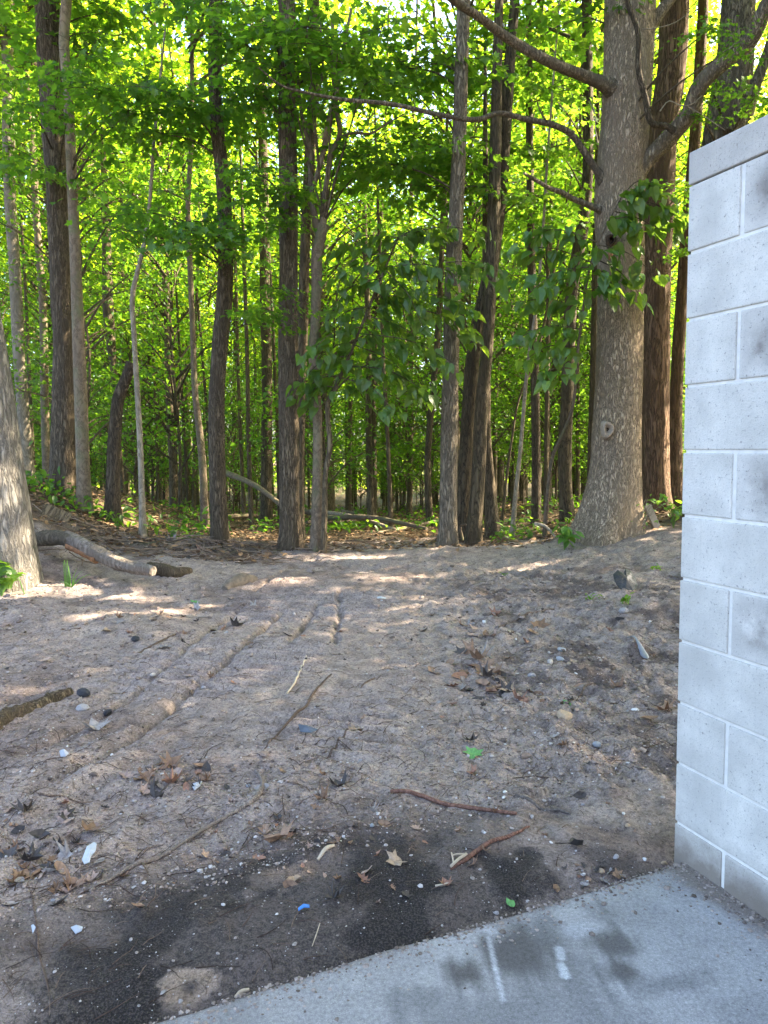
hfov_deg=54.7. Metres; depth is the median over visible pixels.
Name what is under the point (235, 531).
leaf litter
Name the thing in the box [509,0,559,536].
young tree
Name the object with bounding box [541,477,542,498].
thin tree
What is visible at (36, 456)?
understory sapling
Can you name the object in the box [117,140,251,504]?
forest tree
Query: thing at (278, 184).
forest tree
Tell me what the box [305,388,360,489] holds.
understory sapling
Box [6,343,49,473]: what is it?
understory sapling
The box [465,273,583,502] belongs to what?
understory sapling
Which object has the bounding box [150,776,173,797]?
dead leaf
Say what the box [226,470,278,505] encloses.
fallen branch
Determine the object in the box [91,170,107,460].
thin tree
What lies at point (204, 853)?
dead leaf
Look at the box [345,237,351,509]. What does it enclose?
thin tree
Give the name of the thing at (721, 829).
block wall
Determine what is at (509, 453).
young tree
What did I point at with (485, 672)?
dead leaf
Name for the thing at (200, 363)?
forest tree
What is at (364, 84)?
hornbeam tree
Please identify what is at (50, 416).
understory sapling
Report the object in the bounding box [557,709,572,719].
clod
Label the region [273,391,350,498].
understory sapling
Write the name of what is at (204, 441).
understory sapling
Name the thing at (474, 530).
maple tree
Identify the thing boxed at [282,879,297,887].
dead leaf
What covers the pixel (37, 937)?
stick
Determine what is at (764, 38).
forest tree
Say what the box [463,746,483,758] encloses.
green leaf
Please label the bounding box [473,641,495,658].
dead leaf
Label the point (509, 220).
forest tree
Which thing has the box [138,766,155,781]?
dead leaf
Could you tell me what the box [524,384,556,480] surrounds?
understory sapling
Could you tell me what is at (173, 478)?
young tree
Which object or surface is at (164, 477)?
thin tree
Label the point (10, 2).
thin tree
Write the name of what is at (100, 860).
dead leaf
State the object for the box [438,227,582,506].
understory sapling
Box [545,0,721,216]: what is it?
thin tree
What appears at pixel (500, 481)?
forest tree
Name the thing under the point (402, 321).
thin tree
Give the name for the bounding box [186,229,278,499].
forest tree
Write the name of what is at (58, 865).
dead leaf
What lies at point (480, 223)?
thin tree
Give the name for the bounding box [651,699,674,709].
dead leaf
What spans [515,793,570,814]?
stick
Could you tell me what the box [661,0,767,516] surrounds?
maple tree
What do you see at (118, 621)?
dead leaf
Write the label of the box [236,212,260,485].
thin tree
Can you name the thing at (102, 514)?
fern
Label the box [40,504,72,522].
bark slab
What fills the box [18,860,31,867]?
dead leaf
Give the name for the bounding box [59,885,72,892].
dead leaf
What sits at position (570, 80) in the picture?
forest tree
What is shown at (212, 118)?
maple tree
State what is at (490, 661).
dead leaf
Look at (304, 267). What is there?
oak tree
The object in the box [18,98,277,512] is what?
understory sapling
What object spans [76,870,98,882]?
dead leaf
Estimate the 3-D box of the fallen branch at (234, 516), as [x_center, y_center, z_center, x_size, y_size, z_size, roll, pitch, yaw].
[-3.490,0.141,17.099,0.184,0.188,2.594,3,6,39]
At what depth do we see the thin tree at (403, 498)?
34.94 m
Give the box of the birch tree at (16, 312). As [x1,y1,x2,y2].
[0,0,117,476]
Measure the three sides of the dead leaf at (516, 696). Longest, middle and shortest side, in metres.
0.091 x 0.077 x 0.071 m
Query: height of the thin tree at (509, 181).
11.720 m
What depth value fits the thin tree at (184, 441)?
17.54 m
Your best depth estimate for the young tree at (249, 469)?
14.81 m
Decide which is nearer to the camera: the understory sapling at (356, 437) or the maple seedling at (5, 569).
the maple seedling at (5, 569)
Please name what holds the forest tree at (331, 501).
on the ground
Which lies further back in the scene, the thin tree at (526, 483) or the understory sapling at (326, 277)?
the thin tree at (526, 483)
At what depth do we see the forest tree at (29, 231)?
18.03 m
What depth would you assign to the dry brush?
8.99 m
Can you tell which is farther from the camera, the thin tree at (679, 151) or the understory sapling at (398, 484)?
the understory sapling at (398, 484)
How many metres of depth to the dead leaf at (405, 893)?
2.27 m
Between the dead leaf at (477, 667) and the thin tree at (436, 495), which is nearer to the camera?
the dead leaf at (477, 667)
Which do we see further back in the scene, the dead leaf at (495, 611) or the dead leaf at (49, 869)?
the dead leaf at (495, 611)
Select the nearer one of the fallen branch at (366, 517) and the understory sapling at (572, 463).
the fallen branch at (366, 517)
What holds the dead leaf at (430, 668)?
on the ground
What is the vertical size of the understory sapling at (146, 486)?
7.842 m
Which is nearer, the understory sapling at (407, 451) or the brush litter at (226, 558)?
the brush litter at (226, 558)
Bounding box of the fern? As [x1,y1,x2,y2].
[99,506,134,528]
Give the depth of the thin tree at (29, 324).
31.78 m
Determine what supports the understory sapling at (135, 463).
on the ground
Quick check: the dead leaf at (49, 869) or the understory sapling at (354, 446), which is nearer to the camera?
the dead leaf at (49, 869)
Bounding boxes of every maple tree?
[0,0,208,511]
[0,312,43,592]
[49,0,316,544]
[258,0,767,546]
[321,0,562,546]
[415,0,594,541]
[463,0,596,545]
[482,47,500,538]
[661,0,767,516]
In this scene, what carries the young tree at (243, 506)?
on the ground
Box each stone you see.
[75,703,89,710]
[131,636,139,641]
[599,868,604,873]
[619,607,628,613]
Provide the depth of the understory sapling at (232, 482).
18.79 m
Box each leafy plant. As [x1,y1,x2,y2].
[552,519,584,549]
[646,493,681,527]
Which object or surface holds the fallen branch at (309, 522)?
on the ground
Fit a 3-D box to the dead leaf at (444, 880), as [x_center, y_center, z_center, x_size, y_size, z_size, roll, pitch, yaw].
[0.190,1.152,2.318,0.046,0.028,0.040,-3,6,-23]
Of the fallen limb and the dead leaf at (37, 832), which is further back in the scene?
the fallen limb
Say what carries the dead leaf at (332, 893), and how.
on the ground
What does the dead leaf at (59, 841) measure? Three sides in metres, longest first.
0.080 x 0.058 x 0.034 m
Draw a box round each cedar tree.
[642,0,691,511]
[669,0,708,508]
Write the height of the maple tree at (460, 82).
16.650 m
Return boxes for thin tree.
[0,0,60,162]
[0,0,84,163]
[0,223,51,469]
[18,123,35,471]
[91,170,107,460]
[93,0,278,454]
[94,168,108,430]
[104,207,114,487]
[113,240,187,501]
[120,143,128,494]
[144,159,166,419]
[146,115,160,502]
[158,157,278,510]
[160,27,190,512]
[160,403,162,502]
[162,390,166,503]
[165,152,191,503]
[174,239,241,503]
[189,435,191,500]
[191,37,203,509]
[229,213,311,508]
[231,260,298,380]
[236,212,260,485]
[240,268,245,502]
[251,209,337,351]
[253,22,278,521]
[297,6,470,515]
[304,304,309,507]
[306,366,310,508]
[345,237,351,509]
[346,45,368,510]
[347,263,429,510]
[348,0,568,473]
[351,267,356,507]
[357,344,385,505]
[373,251,425,402]
[383,106,514,393]
[386,315,391,510]
[389,221,475,507]
[401,257,408,508]
[405,0,417,518]
[413,4,548,303]
[435,385,438,504]
[472,89,589,474]
[477,180,555,500]
[483,369,491,515]
[492,258,500,493]
[514,0,719,211]
[519,468,521,500]
[525,114,554,502]
[540,0,549,513]
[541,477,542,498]
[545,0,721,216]
[558,2,576,422]
[563,0,719,232]
[575,65,581,504]
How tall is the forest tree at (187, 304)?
18.169 m
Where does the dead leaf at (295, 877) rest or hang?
on the ground
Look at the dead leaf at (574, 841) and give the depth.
2.51 m
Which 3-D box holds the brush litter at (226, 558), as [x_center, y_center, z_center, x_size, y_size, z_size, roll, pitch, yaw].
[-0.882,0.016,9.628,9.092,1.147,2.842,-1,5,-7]
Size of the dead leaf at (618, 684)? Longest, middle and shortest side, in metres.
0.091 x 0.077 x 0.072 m
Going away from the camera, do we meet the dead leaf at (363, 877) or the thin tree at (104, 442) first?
the dead leaf at (363, 877)
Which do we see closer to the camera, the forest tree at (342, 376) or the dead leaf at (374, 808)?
the dead leaf at (374, 808)
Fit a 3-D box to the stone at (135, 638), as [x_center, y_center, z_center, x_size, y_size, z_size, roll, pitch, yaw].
[-1.767,0.902,5.280,0.062,0.041,0.052,-3,7,-25]
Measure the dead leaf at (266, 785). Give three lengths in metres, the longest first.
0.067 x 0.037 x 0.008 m
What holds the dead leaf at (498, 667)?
on the dead leaf at (477, 667)
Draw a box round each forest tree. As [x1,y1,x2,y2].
[0,0,87,197]
[0,0,183,482]
[0,0,188,356]
[0,0,196,371]
[0,0,199,346]
[0,0,201,209]
[0,182,100,378]
[5,202,157,487]
[19,61,213,496]
[30,43,215,498]
[100,48,278,504]
[101,206,214,502]
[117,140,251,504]
[155,83,277,502]
[176,131,238,416]
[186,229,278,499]
[196,0,433,478]
[200,181,257,490]
[210,0,445,511]
[213,200,277,398]
[229,193,336,421]
[237,146,335,349]
[273,28,466,510]
[299,124,440,420]
[324,225,393,500]
[337,206,418,498]
[344,208,435,501]
[369,0,598,502]
[405,123,508,379]
[436,79,594,492]
[467,0,693,499]
[505,48,654,497]
[507,0,693,373]
[516,10,685,289]
[592,0,767,353]
[670,46,767,336]
[672,2,767,296]
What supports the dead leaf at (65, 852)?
on the ground
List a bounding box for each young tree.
[0,0,164,476]
[70,0,237,509]
[84,0,305,526]
[101,127,125,493]
[121,0,364,522]
[232,163,245,520]
[239,135,254,524]
[362,148,374,522]
[374,108,392,526]
[405,0,659,523]
[424,106,448,527]
[425,0,658,520]
[500,127,581,522]
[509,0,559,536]
[549,114,552,508]
[587,73,599,476]
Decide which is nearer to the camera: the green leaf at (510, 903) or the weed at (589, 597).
the green leaf at (510, 903)
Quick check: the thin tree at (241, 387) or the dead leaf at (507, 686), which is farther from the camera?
the thin tree at (241, 387)
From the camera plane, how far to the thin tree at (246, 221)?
17.29 m
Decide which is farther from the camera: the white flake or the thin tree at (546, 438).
the thin tree at (546, 438)
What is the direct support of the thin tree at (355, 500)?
on the ground
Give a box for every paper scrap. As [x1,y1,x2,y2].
[82,842,96,863]
[193,781,201,789]
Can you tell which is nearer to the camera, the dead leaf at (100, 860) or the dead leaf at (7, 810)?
the dead leaf at (100, 860)
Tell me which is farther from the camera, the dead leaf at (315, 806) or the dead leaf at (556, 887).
the dead leaf at (315, 806)
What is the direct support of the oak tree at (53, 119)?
on the ground
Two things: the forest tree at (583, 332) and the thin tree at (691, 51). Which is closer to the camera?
the thin tree at (691, 51)
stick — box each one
[30,890,49,991]
[33,792,92,802]
[89,769,264,891]
[139,633,175,652]
[234,988,248,998]
[259,674,331,755]
[286,655,306,694]
[317,844,334,859]
[326,728,348,758]
[360,677,374,687]
[390,789,516,814]
[450,826,529,869]
[498,608,554,627]
[514,775,560,784]
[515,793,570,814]
[576,683,595,700]
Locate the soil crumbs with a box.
[0,500,681,926]
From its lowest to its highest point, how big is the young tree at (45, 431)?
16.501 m
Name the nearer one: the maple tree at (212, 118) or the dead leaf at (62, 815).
the dead leaf at (62, 815)
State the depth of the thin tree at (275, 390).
17.72 m
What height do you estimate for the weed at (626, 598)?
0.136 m
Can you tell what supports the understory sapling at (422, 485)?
on the ground
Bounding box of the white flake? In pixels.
[71,925,82,933]
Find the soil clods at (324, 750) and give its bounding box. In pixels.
[0,496,680,900]
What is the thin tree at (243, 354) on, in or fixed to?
on the ground
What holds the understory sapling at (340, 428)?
on the ground
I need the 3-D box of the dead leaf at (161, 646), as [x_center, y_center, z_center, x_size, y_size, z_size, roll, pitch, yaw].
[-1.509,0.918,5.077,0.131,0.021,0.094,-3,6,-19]
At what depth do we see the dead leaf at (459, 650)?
4.93 m
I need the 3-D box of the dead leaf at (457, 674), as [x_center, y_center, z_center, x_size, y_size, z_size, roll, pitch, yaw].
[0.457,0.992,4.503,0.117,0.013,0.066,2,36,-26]
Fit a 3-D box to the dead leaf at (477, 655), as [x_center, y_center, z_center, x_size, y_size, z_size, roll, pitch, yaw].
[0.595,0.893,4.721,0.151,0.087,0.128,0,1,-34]
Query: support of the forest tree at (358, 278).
on the ground
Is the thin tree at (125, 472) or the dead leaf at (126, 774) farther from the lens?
the thin tree at (125, 472)
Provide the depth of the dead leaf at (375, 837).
2.60 m
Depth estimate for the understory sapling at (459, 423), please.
20.50 m
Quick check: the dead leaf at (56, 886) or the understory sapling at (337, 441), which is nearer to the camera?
the dead leaf at (56, 886)
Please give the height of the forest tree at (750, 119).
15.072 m
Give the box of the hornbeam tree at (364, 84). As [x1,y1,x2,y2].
[208,0,448,551]
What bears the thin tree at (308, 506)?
on the ground
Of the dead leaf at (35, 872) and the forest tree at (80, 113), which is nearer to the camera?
the dead leaf at (35, 872)
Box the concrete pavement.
[156,865,767,1023]
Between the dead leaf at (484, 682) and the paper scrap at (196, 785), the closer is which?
the paper scrap at (196, 785)
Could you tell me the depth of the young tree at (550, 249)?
14.84 m
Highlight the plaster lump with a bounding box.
[592,741,600,746]
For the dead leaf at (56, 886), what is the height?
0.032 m
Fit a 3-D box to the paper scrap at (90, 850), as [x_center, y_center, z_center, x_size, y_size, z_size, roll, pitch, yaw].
[-0.966,1.115,2.442,0.034,0.016,0.135,-1,5,-8]
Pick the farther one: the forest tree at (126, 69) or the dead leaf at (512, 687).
the forest tree at (126, 69)
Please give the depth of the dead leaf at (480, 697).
4.07 m
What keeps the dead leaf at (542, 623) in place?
on the ground
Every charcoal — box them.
[77,688,89,696]
[103,709,111,715]
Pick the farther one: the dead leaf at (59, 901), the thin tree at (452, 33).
the thin tree at (452, 33)
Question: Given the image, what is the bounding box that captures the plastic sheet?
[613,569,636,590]
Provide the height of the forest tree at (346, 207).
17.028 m
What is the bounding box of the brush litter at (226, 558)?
[29,488,646,564]
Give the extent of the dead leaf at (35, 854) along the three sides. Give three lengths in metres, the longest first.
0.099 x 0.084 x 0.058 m
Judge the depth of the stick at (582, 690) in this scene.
4.19 m
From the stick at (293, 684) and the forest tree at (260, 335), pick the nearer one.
the stick at (293, 684)
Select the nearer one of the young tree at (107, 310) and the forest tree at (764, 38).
the young tree at (107, 310)
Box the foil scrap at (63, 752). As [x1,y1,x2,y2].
[59,749,68,756]
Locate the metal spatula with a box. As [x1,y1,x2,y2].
[627,636,648,658]
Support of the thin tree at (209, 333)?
on the ground
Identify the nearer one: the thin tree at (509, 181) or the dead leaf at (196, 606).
the dead leaf at (196, 606)
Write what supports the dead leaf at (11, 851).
on the ground
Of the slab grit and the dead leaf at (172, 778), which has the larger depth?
the dead leaf at (172, 778)
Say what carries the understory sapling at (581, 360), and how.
on the ground
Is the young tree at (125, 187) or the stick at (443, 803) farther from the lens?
the young tree at (125, 187)
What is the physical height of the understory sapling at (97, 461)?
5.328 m
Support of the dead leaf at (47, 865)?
on the ground
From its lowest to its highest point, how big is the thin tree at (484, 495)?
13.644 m
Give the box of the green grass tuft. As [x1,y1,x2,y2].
[60,560,89,586]
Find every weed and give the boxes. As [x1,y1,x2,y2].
[585,593,601,599]
[620,592,634,603]
[650,563,661,569]
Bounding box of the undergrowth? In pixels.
[25,441,681,541]
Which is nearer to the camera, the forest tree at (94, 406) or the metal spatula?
the metal spatula
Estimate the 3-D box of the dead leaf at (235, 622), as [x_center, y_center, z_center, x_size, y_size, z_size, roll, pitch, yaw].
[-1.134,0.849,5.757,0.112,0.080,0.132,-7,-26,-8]
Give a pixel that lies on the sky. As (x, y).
(438, 11)
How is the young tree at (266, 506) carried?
on the ground
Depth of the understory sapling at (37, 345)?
16.96 m
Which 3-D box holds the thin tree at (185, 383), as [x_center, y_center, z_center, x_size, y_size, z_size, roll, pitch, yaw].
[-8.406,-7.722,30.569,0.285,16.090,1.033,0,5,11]
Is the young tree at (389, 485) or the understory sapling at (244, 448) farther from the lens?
the understory sapling at (244, 448)
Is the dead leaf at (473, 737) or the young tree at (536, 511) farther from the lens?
the young tree at (536, 511)
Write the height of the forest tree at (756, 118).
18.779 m
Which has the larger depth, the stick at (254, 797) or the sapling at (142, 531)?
the sapling at (142, 531)
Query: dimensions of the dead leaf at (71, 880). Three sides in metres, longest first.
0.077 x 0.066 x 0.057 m
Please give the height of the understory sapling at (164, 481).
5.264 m
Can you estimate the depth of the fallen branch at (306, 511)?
15.32 m
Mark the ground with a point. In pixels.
(388, 921)
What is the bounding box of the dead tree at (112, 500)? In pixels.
[103,361,132,524]
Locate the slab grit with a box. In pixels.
[144,862,767,1023]
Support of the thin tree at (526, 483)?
on the ground
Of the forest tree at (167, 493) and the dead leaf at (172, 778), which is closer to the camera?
the dead leaf at (172, 778)
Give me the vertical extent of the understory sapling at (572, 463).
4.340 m
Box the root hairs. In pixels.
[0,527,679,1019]
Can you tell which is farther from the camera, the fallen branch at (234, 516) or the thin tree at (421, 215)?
the thin tree at (421, 215)
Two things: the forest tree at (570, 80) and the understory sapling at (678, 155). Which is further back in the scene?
the forest tree at (570, 80)
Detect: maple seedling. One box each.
[0,560,24,593]
[0,577,17,595]
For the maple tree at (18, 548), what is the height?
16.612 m
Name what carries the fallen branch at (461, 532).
on the ground
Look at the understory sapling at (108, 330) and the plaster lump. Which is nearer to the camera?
the plaster lump
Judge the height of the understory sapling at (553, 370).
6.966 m
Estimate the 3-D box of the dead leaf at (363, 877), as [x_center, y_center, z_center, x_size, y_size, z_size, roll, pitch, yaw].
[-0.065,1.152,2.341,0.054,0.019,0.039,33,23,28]
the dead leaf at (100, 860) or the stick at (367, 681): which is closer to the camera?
the dead leaf at (100, 860)
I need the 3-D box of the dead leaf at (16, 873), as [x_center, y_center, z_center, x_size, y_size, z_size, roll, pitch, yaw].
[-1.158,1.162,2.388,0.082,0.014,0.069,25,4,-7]
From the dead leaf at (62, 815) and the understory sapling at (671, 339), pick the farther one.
the understory sapling at (671, 339)
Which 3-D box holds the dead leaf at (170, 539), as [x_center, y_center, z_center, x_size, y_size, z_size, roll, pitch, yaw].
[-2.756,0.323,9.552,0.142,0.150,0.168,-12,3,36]
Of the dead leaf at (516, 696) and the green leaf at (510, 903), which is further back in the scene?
the dead leaf at (516, 696)
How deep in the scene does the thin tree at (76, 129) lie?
14.77 m
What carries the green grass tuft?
on the ground
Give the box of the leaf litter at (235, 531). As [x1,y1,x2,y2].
[26,474,684,561]
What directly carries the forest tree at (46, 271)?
on the ground
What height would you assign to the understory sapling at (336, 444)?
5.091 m
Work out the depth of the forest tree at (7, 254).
36.56 m
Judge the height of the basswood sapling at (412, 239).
4.304 m
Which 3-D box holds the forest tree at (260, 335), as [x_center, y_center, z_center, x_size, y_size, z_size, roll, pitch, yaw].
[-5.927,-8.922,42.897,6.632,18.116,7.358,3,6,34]
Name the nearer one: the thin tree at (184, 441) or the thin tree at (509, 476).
the thin tree at (184, 441)
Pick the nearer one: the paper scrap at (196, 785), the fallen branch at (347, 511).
the paper scrap at (196, 785)
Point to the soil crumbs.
(162, 878)
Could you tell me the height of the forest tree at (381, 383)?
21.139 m
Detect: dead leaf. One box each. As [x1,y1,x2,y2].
[2,843,17,856]
[2,901,17,904]
[3,803,17,812]
[5,869,25,882]
[6,838,19,848]
[9,798,34,811]
[10,825,24,833]
[11,868,30,879]
[14,876,23,882]
[16,841,44,860]
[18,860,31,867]
[28,828,50,837]
[30,868,41,879]
[37,831,49,839]
[38,867,46,878]
[40,861,53,870]
[42,867,55,872]
[48,856,57,862]
[48,879,59,894]
[48,894,68,905]
[49,839,72,861]
[53,809,69,822]
[53,837,64,852]
[54,861,66,874]
[58,805,75,819]
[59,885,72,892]
[62,867,87,890]
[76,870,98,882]
[81,819,104,829]
[82,718,110,729]
[94,858,104,863]
[111,619,124,623]
[118,769,133,778]
[132,903,144,907]
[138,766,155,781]
[139,781,149,794]
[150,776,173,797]
[154,644,171,648]
[159,750,182,767]
[162,767,182,782]
[164,531,176,540]
[173,767,180,773]
[175,629,187,633]
[183,782,189,790]
[193,601,200,608]
[193,763,211,767]
[199,771,211,780]
[201,761,211,772]
[202,849,209,858]
[220,851,230,856]
[230,617,243,625]
[252,854,265,859]
[254,783,268,790]
[258,823,269,834]
[263,820,293,842]
[273,814,282,818]
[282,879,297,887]
[287,874,299,880]
[310,802,320,809]
[313,784,327,799]
[325,880,343,897]
[326,770,347,786]
[331,834,342,843]
[348,723,363,730]
[357,872,369,882]
[369,801,379,811]
[369,832,385,841]
[378,820,390,827]
[386,850,406,865]
[402,890,412,896]
[411,824,421,828]
[428,666,439,672]
[439,877,451,884]
[446,659,453,663]
[452,646,466,653]
[452,672,467,678]
[461,639,474,654]
[463,731,479,740]
[466,764,476,773]
[467,631,481,635]
[469,648,489,658]
[472,696,490,699]
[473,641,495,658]
[475,664,494,675]
[475,679,489,685]
[478,659,496,676]
[481,658,494,665]
[486,687,496,691]
[489,606,501,615]
[494,662,502,672]
[496,678,516,697]
[499,671,506,676]
[499,681,515,691]
[512,688,527,699]
[530,618,549,628]
[553,884,559,892]
[569,837,582,845]
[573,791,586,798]
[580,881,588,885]
[610,675,624,686]
[612,867,626,878]
[640,716,657,718]
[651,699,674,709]
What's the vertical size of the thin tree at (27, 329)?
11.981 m
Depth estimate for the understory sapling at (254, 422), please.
32.71 m
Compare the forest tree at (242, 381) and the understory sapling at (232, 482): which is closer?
the understory sapling at (232, 482)
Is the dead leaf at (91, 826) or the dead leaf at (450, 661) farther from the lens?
the dead leaf at (450, 661)
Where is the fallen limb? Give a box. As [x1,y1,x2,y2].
[35,530,156,575]
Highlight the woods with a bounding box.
[8,343,531,491]
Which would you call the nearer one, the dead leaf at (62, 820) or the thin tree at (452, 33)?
the dead leaf at (62, 820)
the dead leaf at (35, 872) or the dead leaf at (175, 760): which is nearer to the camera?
the dead leaf at (35, 872)
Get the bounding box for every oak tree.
[0,0,167,499]
[152,0,430,550]
[232,0,380,540]
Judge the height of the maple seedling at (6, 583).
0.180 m
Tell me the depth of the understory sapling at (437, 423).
22.05 m
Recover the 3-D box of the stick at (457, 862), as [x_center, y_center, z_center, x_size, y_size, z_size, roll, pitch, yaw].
[0.363,1.129,2.534,0.405,0.029,0.047,-5,6,-37]
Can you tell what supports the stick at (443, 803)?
on the ground
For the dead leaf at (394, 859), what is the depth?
2.44 m
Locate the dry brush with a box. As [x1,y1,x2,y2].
[595,494,665,528]
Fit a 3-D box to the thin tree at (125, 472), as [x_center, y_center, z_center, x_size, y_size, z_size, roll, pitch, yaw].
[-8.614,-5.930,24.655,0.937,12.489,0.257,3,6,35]
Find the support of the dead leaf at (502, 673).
on the ground
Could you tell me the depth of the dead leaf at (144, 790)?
2.95 m
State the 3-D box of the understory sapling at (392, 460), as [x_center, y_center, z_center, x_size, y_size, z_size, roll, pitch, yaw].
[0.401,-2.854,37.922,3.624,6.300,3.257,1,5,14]
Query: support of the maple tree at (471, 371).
on the ground
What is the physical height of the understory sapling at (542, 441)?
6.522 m
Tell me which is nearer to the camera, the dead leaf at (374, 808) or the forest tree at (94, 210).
the dead leaf at (374, 808)
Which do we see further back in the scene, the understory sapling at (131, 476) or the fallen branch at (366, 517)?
the understory sapling at (131, 476)
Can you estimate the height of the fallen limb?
0.370 m
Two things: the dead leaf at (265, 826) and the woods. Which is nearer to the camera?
the dead leaf at (265, 826)
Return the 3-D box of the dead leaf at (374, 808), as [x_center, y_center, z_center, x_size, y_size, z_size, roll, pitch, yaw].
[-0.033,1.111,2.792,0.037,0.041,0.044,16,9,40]
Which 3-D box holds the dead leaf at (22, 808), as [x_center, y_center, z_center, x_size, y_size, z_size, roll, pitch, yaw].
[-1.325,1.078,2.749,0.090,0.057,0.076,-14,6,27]
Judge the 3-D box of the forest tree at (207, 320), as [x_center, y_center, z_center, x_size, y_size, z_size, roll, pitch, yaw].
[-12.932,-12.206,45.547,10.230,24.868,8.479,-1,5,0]
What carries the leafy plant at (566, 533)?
on the ground
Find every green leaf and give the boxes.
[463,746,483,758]
[506,897,514,906]
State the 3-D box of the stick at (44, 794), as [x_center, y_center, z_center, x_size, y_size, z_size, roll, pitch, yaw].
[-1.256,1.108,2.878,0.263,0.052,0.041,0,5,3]
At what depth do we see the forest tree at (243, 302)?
48.84 m
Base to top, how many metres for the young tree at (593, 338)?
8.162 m
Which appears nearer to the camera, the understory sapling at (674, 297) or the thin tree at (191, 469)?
the understory sapling at (674, 297)
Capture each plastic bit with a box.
[298,724,317,732]
[298,904,309,910]
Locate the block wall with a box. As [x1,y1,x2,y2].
[674,115,767,919]
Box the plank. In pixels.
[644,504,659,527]
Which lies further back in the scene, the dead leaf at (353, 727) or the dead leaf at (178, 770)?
the dead leaf at (353, 727)
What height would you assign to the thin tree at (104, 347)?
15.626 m
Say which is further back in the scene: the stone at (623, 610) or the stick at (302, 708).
the stone at (623, 610)
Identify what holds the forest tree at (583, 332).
on the ground
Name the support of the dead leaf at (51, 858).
on the ground
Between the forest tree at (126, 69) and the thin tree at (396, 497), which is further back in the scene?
the thin tree at (396, 497)
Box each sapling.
[0,112,189,444]
[0,238,119,461]
[0,246,105,463]
[3,211,209,497]
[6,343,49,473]
[8,325,50,471]
[11,351,130,483]
[12,371,41,458]
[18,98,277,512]
[33,388,50,474]
[33,396,49,474]
[38,360,122,487]
[90,318,204,501]
[92,389,130,487]
[94,337,202,500]
[97,345,202,499]
[98,401,176,495]
[100,373,168,499]
[128,399,192,501]
[130,5,167,537]
[177,383,243,503]
[182,329,277,513]
[187,359,273,513]
[187,372,272,508]
[203,397,254,494]
[225,365,275,497]
[225,381,276,518]
[226,357,275,478]
[229,161,444,486]
[272,331,366,490]
[272,384,357,489]
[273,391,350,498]
[286,218,507,553]
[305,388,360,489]
[306,375,364,484]
[332,370,401,507]
[332,392,364,505]
[333,230,499,488]
[334,92,589,472]
[337,420,383,508]
[344,394,402,508]
[354,400,421,498]
[358,374,437,511]
[358,400,422,506]
[361,406,422,507]
[366,313,493,497]
[377,337,440,483]
[381,381,441,511]
[395,334,505,484]
[413,439,424,504]
[414,347,510,483]
[431,279,557,474]
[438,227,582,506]
[460,215,591,496]
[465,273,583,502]
[491,241,591,504]
[491,337,557,477]
[491,353,551,502]
[495,178,688,535]
[496,131,686,453]
[504,382,531,484]
[507,281,591,466]
[510,83,710,451]
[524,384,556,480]
[526,256,671,464]
[551,399,586,488]
[572,407,587,496]
[581,268,684,437]
[581,296,687,452]
[670,319,688,452]
[682,366,685,453]
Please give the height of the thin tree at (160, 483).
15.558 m
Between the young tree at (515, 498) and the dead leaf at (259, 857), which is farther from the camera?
the young tree at (515, 498)
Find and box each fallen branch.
[209,514,276,518]
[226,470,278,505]
[304,508,310,515]
[305,520,361,523]
[309,509,400,531]
[327,514,427,530]
[341,509,387,524]
[376,519,438,532]
[459,524,466,539]
[534,522,556,537]
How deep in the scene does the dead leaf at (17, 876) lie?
2.35 m
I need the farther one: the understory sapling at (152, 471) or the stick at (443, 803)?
the understory sapling at (152, 471)
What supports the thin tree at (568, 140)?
on the ground
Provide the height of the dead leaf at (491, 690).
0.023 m
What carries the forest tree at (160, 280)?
on the ground
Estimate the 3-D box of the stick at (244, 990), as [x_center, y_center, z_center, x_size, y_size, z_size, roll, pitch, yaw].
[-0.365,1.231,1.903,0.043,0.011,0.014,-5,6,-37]
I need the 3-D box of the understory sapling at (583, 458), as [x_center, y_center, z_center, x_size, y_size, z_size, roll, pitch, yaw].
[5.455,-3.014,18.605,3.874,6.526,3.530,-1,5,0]
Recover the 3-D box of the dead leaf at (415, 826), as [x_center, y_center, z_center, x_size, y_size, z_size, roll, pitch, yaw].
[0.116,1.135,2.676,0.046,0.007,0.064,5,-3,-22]
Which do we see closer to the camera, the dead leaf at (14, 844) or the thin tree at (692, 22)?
the dead leaf at (14, 844)
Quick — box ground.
[0,461,682,1023]
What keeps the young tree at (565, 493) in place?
on the ground
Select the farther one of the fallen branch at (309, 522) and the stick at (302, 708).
the fallen branch at (309, 522)
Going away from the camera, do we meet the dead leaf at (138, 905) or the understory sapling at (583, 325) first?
the dead leaf at (138, 905)
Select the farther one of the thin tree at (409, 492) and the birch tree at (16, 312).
the thin tree at (409, 492)
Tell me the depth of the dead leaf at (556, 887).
2.31 m
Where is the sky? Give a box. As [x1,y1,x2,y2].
[0,0,767,459]
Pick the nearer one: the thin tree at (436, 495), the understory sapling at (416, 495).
the thin tree at (436, 495)
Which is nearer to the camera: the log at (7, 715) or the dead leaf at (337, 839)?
the dead leaf at (337, 839)
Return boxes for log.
[0,687,73,729]
[146,562,192,577]
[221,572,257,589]

